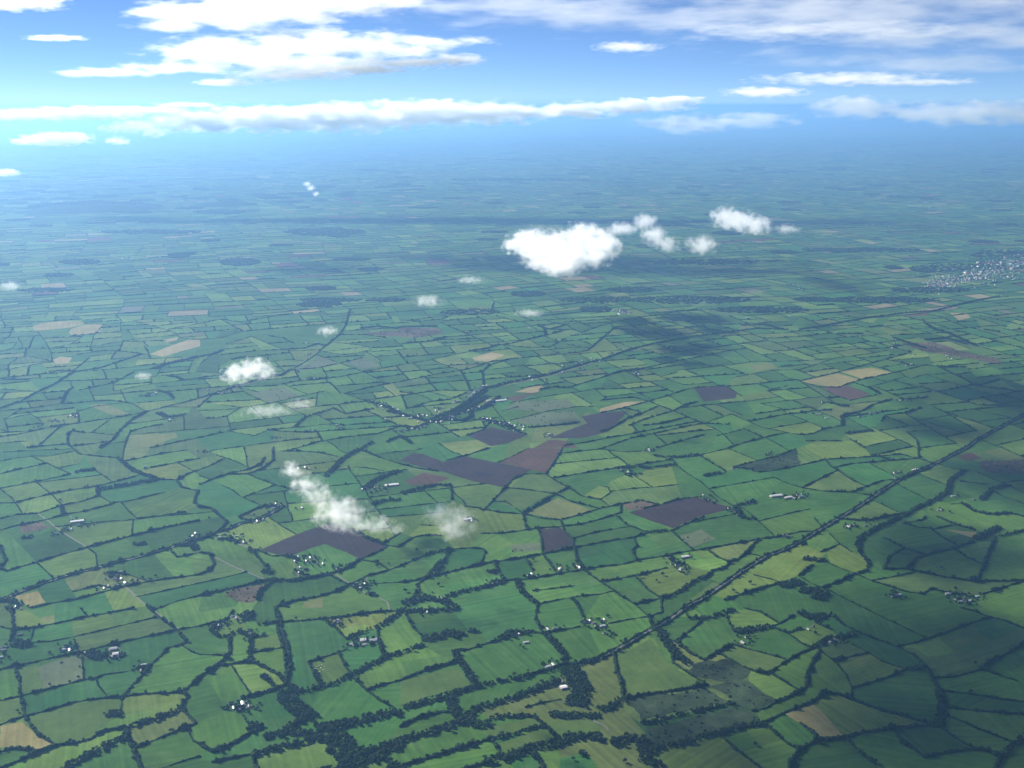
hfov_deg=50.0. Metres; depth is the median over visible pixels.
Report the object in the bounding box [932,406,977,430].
hedgerow
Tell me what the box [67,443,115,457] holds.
hedgerow
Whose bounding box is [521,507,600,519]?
hedgerow
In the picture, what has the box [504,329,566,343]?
hedgerow
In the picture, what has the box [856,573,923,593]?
hedgerow
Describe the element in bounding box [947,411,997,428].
hedgerow
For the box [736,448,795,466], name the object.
hedgerow
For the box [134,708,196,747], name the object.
hedgerow
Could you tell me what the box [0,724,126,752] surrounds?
hedgerow
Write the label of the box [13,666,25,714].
hedgerow
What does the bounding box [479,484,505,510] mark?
hedgerow
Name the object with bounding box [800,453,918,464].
hedgerow
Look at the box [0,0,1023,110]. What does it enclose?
sky
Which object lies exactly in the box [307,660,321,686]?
hedgerow
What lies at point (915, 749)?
hedgerow
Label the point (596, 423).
ploughed field
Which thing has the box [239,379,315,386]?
hedgerow
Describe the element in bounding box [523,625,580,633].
hedgerow
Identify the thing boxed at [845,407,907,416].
hedgerow
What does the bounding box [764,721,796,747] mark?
hedgerow
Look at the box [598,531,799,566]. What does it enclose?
hedgerow
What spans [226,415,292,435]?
hedgerow
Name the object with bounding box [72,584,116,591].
hedgerow
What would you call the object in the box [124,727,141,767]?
hedgerow
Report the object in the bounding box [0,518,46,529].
hedgerow
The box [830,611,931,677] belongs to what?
hedgerow
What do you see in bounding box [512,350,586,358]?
hedgerow
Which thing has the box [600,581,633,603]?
hedgerow
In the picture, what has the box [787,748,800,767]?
hedgerow
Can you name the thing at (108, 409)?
field
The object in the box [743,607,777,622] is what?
hedgerow
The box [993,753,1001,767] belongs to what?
hedgerow
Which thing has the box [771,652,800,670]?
hedgerow
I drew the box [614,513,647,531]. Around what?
hedgerow
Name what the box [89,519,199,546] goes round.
hedgerow
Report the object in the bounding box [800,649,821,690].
hedgerow
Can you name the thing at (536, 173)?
distant hedgerows
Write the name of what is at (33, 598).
stubble field
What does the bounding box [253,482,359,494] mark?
hedgerow
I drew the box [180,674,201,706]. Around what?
hedgerow
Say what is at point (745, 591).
hedgerow
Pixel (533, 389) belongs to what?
harvested field
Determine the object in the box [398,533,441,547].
hedgerow
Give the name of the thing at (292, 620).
hedgerow
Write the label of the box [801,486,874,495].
hedgerow
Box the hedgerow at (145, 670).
[121,646,168,695]
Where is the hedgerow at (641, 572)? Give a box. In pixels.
[599,567,667,581]
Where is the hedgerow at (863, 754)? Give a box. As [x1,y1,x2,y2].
[845,735,876,764]
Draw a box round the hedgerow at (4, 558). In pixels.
[0,544,7,566]
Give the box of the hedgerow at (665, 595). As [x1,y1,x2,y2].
[634,593,670,604]
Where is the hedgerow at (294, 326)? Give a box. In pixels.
[246,321,342,330]
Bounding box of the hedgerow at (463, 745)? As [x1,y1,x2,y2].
[385,735,490,767]
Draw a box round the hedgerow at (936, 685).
[925,667,943,726]
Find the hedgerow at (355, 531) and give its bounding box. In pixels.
[325,521,387,558]
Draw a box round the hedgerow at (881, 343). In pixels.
[852,335,911,351]
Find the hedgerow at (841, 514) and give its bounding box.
[799,447,963,539]
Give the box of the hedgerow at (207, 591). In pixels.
[199,558,360,595]
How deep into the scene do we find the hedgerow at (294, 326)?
8166.69 m
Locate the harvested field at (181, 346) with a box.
[151,340,199,356]
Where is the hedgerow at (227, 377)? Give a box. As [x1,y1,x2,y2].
[179,373,278,380]
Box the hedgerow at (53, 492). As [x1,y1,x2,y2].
[15,474,140,502]
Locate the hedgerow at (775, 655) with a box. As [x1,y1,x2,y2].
[733,643,788,659]
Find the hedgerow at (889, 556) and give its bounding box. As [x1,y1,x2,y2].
[882,546,904,566]
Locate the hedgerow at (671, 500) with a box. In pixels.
[643,496,698,508]
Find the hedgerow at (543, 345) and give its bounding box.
[500,338,565,346]
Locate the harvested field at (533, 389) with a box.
[516,384,542,392]
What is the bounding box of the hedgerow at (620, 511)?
[600,504,621,518]
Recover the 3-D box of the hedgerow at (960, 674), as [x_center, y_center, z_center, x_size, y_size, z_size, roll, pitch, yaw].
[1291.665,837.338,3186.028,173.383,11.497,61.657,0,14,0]
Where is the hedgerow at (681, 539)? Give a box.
[671,530,694,550]
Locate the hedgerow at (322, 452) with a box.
[283,449,337,455]
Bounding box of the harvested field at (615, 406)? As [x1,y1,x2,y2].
[600,401,644,411]
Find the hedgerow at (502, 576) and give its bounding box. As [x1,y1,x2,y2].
[492,559,505,578]
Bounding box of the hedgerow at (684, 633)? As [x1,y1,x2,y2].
[676,617,704,639]
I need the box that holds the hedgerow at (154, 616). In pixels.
[34,615,157,642]
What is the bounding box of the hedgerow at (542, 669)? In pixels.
[532,662,564,673]
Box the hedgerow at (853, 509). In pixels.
[798,447,968,543]
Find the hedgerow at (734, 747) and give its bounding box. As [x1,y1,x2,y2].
[719,731,762,767]
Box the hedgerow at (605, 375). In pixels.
[602,368,643,377]
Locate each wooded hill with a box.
[14,203,166,213]
[190,200,251,206]
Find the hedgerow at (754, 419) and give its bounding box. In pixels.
[747,412,799,420]
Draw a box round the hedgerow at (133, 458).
[124,449,185,460]
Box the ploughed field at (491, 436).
[468,427,526,445]
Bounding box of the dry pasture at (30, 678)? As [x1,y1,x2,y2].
[17,665,42,691]
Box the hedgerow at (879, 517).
[838,511,908,520]
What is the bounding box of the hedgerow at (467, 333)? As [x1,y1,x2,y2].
[441,322,491,344]
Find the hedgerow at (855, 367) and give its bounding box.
[801,351,910,380]
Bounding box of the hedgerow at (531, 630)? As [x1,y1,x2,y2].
[499,629,538,640]
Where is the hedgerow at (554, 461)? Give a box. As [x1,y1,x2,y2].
[545,447,562,473]
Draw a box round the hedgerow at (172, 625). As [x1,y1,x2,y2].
[146,605,187,647]
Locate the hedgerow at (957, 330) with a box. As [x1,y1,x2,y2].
[903,315,1010,344]
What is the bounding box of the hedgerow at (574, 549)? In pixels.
[573,546,583,568]
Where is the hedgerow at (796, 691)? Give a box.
[777,688,801,701]
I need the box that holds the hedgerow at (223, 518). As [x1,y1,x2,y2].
[198,505,228,539]
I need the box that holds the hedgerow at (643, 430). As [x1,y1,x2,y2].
[563,420,697,445]
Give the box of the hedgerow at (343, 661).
[337,650,349,671]
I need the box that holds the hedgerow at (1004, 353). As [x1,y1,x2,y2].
[985,348,1021,357]
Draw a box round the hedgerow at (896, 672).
[851,667,907,688]
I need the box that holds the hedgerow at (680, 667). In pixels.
[671,650,705,681]
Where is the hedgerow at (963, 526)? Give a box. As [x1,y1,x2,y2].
[936,515,975,530]
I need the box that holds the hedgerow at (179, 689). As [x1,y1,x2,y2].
[124,687,183,696]
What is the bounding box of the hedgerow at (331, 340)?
[326,308,350,345]
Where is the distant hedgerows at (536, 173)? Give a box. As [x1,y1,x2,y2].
[0,136,1023,319]
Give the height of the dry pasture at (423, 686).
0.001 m
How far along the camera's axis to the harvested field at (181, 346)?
7471.37 m
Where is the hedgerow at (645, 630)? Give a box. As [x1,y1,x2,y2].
[597,603,688,656]
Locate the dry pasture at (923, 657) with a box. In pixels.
[905,647,932,662]
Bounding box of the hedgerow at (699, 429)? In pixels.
[657,428,712,435]
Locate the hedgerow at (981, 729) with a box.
[944,712,1017,744]
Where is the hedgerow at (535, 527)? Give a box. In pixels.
[480,518,599,533]
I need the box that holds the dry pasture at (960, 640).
[940,629,986,651]
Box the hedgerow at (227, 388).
[199,374,281,397]
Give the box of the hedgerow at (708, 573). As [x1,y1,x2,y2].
[705,559,730,576]
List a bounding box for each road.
[5,539,198,597]
[600,609,682,657]
[684,543,798,607]
[804,448,964,539]
[966,415,1022,447]
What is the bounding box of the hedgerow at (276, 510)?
[200,505,285,539]
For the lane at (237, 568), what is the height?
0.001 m
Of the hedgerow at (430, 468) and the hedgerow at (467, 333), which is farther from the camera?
the hedgerow at (467, 333)
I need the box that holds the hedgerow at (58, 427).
[38,424,61,445]
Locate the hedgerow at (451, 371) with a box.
[400,358,506,381]
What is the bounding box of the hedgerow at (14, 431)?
[0,429,31,432]
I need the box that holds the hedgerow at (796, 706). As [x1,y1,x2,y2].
[765,703,800,721]
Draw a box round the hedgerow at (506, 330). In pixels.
[495,322,519,339]
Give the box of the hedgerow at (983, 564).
[977,537,996,581]
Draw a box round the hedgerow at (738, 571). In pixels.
[682,540,796,606]
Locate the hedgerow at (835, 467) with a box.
[824,458,863,484]
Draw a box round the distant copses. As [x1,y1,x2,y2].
[17,178,1023,314]
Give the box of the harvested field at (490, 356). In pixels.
[472,352,503,360]
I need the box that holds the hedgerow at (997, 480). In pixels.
[977,471,1022,491]
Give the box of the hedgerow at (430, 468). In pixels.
[399,463,437,470]
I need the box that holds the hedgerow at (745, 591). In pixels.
[725,581,779,599]
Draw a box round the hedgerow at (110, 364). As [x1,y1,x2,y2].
[75,353,142,370]
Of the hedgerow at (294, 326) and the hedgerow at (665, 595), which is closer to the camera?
the hedgerow at (665, 595)
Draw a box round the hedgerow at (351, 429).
[289,424,400,431]
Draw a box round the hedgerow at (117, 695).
[25,693,120,715]
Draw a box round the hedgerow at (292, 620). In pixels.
[276,616,325,621]
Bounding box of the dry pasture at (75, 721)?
[25,699,119,741]
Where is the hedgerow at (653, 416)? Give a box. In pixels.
[631,410,672,423]
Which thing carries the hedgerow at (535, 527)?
on the ground at (512, 123)
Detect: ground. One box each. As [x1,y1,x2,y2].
[0,111,1023,751]
[0,314,972,711]
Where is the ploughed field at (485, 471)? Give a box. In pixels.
[400,453,529,486]
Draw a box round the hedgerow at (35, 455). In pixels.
[0,451,73,461]
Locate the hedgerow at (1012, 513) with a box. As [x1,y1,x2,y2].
[1001,511,1023,516]
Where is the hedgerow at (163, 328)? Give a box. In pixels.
[134,321,199,339]
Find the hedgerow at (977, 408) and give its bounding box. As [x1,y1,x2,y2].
[946,405,1008,411]
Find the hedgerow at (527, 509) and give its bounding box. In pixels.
[521,485,569,512]
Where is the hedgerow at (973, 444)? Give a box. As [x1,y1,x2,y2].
[969,415,1023,447]
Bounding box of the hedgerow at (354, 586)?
[328,573,361,590]
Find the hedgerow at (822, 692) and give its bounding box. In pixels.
[800,688,934,724]
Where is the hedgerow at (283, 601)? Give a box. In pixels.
[275,584,349,606]
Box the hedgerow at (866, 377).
[861,364,934,379]
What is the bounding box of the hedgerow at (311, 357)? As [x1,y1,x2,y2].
[292,345,325,368]
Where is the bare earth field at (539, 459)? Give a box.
[501,448,560,472]
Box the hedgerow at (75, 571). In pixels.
[0,538,196,597]
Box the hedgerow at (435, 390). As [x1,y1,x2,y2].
[399,389,468,392]
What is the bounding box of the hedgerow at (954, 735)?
[940,726,975,747]
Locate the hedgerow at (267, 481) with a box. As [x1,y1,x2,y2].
[248,473,289,488]
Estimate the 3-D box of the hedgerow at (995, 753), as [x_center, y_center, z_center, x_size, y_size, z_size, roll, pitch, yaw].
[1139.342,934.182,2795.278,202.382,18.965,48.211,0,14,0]
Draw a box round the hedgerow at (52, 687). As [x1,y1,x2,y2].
[22,676,96,695]
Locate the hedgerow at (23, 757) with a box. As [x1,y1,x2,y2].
[0,751,37,767]
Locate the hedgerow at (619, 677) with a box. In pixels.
[612,649,624,699]
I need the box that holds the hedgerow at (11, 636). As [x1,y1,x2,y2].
[8,598,15,641]
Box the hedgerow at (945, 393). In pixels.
[924,387,1023,406]
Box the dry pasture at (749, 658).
[721,645,784,669]
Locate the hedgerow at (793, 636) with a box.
[772,624,800,641]
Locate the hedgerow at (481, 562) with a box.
[399,545,572,582]
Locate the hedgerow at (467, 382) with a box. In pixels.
[460,370,471,390]
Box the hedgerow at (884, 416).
[880,412,954,441]
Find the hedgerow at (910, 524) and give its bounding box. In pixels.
[903,522,954,528]
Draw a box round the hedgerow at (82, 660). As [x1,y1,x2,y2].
[81,651,84,677]
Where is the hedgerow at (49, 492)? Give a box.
[35,482,61,503]
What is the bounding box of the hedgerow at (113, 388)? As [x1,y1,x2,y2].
[112,377,196,390]
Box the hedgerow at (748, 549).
[730,537,760,562]
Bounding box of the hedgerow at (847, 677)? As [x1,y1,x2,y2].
[833,661,852,696]
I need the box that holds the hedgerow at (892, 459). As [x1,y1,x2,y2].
[832,458,935,467]
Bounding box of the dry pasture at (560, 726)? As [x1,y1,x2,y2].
[543,719,599,736]
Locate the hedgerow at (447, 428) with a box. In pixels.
[435,420,458,436]
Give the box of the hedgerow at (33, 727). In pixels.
[24,715,54,743]
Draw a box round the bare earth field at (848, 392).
[823,386,867,399]
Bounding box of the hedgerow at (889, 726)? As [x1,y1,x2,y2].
[796,722,938,749]
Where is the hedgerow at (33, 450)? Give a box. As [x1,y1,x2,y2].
[4,448,61,451]
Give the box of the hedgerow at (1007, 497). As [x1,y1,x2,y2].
[993,491,1023,503]
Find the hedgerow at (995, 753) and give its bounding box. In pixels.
[922,746,1001,757]
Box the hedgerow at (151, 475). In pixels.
[116,456,155,477]
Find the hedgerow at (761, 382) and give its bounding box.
[727,379,795,385]
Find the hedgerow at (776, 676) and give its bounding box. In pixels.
[767,670,797,688]
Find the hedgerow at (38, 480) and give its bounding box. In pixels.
[1,473,70,487]
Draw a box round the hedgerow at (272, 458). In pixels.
[228,448,274,474]
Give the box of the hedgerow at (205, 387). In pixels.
[165,384,239,391]
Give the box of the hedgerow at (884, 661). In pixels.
[851,643,904,668]
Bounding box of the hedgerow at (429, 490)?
[368,483,485,496]
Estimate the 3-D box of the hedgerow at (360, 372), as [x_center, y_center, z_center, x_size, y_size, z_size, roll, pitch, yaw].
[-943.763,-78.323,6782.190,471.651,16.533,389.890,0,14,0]
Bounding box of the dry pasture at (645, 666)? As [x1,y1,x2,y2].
[618,639,701,694]
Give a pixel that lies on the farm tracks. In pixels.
(366, 581)
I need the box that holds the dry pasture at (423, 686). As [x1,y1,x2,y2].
[400,667,469,704]
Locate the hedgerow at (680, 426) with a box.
[601,422,729,448]
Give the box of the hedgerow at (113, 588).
[30,573,198,607]
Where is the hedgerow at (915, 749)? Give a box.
[893,729,922,755]
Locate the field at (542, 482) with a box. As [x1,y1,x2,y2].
[511,474,565,491]
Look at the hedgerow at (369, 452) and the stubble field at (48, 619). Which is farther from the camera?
the hedgerow at (369, 452)
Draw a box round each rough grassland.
[38,655,83,687]
[250,387,298,401]
[297,356,336,369]
[346,358,379,368]
[505,399,573,411]
[509,543,540,551]
[511,411,580,424]
[679,529,715,546]
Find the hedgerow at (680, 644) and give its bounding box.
[675,639,732,660]
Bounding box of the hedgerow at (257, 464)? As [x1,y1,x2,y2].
[199,457,265,484]
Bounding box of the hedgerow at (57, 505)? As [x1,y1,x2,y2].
[0,495,98,518]
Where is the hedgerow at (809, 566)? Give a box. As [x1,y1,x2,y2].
[799,564,811,574]
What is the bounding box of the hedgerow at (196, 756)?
[161,755,200,767]
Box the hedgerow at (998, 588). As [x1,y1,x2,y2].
[983,578,1023,593]
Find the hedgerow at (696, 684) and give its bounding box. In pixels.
[622,680,707,698]
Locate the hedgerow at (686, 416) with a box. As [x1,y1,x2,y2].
[643,415,687,425]
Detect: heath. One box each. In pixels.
[19,522,52,532]
[225,585,269,602]
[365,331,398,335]
[398,327,442,337]
[622,500,654,510]
[626,686,730,719]
[645,706,757,747]
[688,659,749,680]
[710,680,774,709]
[736,450,800,471]
[902,342,1000,364]
[980,459,1023,474]
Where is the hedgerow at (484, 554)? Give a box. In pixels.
[452,546,486,561]
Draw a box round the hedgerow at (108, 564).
[0,538,200,601]
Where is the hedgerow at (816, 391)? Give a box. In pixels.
[799,380,833,401]
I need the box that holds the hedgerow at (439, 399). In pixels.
[406,390,469,408]
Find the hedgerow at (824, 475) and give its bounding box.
[801,469,836,486]
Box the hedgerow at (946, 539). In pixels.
[929,526,958,545]
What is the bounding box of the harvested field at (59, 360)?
[53,357,71,363]
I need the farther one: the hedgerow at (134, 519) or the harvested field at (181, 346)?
the harvested field at (181, 346)
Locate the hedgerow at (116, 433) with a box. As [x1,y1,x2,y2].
[99,411,146,447]
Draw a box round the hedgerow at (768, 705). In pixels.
[751,699,777,710]
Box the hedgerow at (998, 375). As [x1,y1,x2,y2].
[976,372,1023,377]
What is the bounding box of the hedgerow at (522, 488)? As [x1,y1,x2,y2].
[506,486,555,493]
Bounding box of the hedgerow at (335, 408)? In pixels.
[334,407,373,413]
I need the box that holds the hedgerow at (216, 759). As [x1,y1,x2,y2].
[210,753,249,762]
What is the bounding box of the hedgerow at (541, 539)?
[537,527,543,552]
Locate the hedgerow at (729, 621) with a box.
[724,612,734,631]
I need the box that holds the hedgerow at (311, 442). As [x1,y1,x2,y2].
[289,426,399,449]
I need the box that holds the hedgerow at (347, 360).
[292,357,362,369]
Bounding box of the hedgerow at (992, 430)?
[964,413,1023,447]
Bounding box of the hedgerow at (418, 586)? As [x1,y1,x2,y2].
[413,577,425,597]
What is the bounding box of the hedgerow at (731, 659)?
[717,651,767,672]
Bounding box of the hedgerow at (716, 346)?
[659,340,767,353]
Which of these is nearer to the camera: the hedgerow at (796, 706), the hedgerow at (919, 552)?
the hedgerow at (796, 706)
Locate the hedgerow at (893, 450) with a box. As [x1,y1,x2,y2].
[871,445,912,454]
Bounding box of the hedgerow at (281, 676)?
[217,658,286,681]
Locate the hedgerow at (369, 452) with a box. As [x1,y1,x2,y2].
[360,448,380,457]
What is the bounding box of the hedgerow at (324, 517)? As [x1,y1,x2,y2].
[278,511,375,522]
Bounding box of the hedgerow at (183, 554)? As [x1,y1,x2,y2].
[167,546,198,556]
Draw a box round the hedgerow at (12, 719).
[0,715,23,724]
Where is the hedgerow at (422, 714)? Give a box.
[399,710,449,726]
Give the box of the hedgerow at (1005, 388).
[976,383,1022,391]
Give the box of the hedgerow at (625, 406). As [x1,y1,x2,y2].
[600,401,648,412]
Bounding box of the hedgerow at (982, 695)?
[940,688,1023,701]
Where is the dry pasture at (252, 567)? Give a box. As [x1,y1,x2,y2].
[225,559,263,577]
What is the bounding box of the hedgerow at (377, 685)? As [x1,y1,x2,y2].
[365,679,399,689]
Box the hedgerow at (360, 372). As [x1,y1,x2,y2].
[325,364,399,377]
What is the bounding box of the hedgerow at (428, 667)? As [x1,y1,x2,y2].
[400,658,457,680]
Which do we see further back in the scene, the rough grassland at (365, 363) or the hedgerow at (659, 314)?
the hedgerow at (659, 314)
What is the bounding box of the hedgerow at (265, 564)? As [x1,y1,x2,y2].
[248,546,268,566]
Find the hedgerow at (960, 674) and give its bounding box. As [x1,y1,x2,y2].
[932,667,982,678]
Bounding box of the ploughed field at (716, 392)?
[694,385,736,400]
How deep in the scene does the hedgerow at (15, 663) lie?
3324.71 m
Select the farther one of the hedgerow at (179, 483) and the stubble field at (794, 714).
the hedgerow at (179, 483)
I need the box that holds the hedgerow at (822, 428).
[800,424,842,434]
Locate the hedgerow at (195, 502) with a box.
[193,490,200,507]
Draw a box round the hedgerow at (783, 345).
[742,330,819,359]
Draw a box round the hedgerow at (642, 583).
[634,575,661,596]
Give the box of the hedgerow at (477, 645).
[457,639,497,650]
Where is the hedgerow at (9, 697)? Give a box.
[0,695,17,700]
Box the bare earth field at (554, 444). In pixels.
[534,440,577,447]
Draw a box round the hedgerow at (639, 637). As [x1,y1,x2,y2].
[601,604,691,658]
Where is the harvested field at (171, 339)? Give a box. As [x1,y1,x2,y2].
[163,337,177,341]
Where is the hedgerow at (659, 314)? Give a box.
[619,307,704,320]
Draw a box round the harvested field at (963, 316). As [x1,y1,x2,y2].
[951,313,969,319]
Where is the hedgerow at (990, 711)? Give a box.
[942,704,1023,714]
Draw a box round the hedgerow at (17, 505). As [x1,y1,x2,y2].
[0,487,21,512]
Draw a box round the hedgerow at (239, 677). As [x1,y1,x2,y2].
[230,664,250,691]
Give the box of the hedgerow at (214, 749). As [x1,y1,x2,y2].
[198,731,251,751]
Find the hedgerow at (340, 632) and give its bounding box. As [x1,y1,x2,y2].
[325,616,345,638]
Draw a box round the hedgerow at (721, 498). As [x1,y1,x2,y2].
[672,459,774,535]
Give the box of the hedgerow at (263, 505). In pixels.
[237,503,279,516]
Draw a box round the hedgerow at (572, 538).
[560,519,574,545]
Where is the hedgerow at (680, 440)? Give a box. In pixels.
[655,434,704,447]
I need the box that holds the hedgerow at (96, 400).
[62,399,131,403]
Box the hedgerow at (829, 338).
[778,333,888,342]
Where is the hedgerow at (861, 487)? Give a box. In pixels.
[851,478,900,491]
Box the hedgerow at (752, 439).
[725,432,787,448]
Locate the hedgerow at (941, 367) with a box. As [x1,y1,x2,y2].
[937,366,1000,385]
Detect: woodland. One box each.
[0,136,1023,311]
[0,295,1023,767]
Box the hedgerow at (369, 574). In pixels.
[350,565,400,583]
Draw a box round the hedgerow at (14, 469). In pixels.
[0,462,46,473]
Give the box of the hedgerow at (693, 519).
[673,515,704,529]
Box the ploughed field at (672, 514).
[630,497,728,527]
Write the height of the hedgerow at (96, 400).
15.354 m
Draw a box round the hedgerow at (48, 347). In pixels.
[37,331,52,361]
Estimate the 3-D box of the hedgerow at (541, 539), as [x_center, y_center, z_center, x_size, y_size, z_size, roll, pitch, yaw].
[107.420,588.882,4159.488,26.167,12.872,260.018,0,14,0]
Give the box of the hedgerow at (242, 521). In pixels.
[197,505,281,538]
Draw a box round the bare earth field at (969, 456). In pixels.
[957,452,979,460]
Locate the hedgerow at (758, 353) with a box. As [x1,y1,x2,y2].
[737,344,776,360]
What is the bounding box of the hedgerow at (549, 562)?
[542,553,556,572]
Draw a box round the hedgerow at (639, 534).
[599,531,647,542]
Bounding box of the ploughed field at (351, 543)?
[261,524,385,557]
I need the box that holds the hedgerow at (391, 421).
[366,410,396,424]
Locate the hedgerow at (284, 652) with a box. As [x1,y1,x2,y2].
[273,606,288,675]
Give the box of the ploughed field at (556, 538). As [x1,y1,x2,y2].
[540,527,571,551]
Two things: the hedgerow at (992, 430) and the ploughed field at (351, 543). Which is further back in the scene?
the hedgerow at (992, 430)
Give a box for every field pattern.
[0,137,1023,655]
[0,308,1023,767]
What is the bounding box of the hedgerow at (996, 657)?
[979,640,1023,667]
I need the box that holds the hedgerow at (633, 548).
[631,536,638,557]
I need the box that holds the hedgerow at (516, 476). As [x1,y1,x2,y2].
[506,473,545,486]
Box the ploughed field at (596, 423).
[552,411,626,437]
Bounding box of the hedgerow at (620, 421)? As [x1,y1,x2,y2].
[599,412,640,431]
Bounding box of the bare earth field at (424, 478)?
[405,473,448,484]
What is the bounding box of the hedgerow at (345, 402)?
[291,400,364,408]
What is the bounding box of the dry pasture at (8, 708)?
[0,699,21,721]
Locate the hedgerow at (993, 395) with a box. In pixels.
[965,390,1017,400]
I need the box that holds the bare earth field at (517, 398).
[503,392,535,400]
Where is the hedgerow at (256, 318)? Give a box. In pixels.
[202,312,303,322]
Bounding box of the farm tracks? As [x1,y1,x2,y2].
[20,473,961,701]
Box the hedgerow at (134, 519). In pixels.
[54,511,210,526]
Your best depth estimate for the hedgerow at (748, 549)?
4047.24 m
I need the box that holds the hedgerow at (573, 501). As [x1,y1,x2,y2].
[555,492,597,507]
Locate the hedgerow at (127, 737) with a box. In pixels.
[121,728,143,767]
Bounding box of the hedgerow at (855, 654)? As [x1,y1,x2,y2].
[832,651,869,660]
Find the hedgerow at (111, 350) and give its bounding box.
[77,349,145,354]
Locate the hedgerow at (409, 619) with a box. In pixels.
[403,610,421,634]
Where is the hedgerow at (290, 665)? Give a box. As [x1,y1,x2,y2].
[276,609,292,680]
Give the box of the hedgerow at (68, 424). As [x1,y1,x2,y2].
[0,412,140,436]
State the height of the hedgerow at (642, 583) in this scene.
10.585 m
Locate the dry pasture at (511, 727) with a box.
[485,718,539,735]
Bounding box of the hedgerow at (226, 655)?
[202,634,231,675]
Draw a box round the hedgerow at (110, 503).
[47,502,114,519]
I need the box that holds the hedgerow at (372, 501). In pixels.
[348,465,395,534]
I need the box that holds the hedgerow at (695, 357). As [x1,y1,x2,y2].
[645,348,744,367]
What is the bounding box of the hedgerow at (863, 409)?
[843,399,892,415]
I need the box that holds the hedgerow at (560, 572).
[507,566,598,580]
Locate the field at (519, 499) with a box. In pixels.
[494,488,550,509]
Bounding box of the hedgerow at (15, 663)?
[0,624,201,669]
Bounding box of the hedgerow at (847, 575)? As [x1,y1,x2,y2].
[822,568,867,587]
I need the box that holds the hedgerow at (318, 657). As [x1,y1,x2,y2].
[310,649,345,661]
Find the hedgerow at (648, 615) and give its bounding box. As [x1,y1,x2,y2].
[646,613,653,627]
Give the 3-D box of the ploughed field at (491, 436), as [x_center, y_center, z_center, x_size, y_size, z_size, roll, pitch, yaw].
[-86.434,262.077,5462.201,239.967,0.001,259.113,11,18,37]
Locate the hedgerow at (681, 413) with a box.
[600,396,702,422]
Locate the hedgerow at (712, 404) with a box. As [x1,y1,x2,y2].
[680,400,745,407]
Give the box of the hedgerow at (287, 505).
[283,491,292,521]
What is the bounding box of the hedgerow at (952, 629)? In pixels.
[895,616,989,646]
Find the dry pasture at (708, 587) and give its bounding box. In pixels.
[679,582,718,607]
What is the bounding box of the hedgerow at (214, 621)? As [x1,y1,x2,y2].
[201,609,233,625]
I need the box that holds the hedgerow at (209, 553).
[199,551,215,574]
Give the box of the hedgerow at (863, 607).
[798,575,926,636]
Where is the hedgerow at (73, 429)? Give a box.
[66,428,84,443]
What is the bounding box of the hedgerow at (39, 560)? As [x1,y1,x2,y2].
[0,547,86,570]
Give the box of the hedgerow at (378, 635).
[376,628,383,658]
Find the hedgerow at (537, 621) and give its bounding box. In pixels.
[533,603,543,631]
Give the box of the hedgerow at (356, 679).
[351,675,390,705]
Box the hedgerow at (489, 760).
[460,757,492,767]
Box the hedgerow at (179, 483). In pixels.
[175,479,199,490]
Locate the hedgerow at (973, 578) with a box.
[882,566,1021,581]
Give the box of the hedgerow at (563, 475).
[553,458,672,477]
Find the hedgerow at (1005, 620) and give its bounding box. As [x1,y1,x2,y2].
[960,606,1023,627]
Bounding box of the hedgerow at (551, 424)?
[528,421,579,427]
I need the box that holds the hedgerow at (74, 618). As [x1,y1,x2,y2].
[15,606,134,629]
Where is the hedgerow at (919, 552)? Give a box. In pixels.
[883,537,925,554]
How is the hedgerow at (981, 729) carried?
on the ground at (512, 123)
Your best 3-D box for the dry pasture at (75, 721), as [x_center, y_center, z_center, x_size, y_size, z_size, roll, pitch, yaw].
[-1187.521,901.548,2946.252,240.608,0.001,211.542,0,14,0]
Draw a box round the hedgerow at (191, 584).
[136,571,246,596]
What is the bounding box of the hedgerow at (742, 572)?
[687,544,798,609]
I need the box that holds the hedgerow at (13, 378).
[0,377,29,379]
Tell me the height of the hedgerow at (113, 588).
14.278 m
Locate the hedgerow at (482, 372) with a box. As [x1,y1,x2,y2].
[481,358,511,387]
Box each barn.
[70,519,83,522]
[384,483,398,486]
[559,685,567,689]
[769,494,782,497]
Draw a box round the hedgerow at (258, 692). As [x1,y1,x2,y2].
[240,684,283,698]
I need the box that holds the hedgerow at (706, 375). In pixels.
[665,373,744,378]
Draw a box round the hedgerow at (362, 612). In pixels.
[324,607,398,618]
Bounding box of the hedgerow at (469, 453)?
[445,447,490,460]
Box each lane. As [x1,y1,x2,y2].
[38,513,85,546]
[125,587,145,605]
[213,556,263,578]
[334,573,389,609]
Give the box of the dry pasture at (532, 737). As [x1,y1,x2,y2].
[499,729,552,752]
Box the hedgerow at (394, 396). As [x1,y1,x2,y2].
[364,391,429,400]
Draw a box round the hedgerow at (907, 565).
[905,540,973,567]
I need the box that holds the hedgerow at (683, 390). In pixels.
[648,385,725,400]
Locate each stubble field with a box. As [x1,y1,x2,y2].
[0,722,51,748]
[14,591,44,605]
[32,321,84,330]
[42,615,54,622]
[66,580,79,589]
[69,324,103,334]
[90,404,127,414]
[130,433,177,446]
[302,598,322,607]
[528,498,590,518]
[750,363,776,371]
[786,707,800,722]
[800,705,841,736]
[803,373,857,385]
[841,367,890,378]
[944,529,976,537]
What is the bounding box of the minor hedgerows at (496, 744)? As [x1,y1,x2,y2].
[0,302,1023,752]
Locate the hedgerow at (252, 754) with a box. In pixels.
[250,752,259,767]
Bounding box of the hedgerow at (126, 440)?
[123,423,162,447]

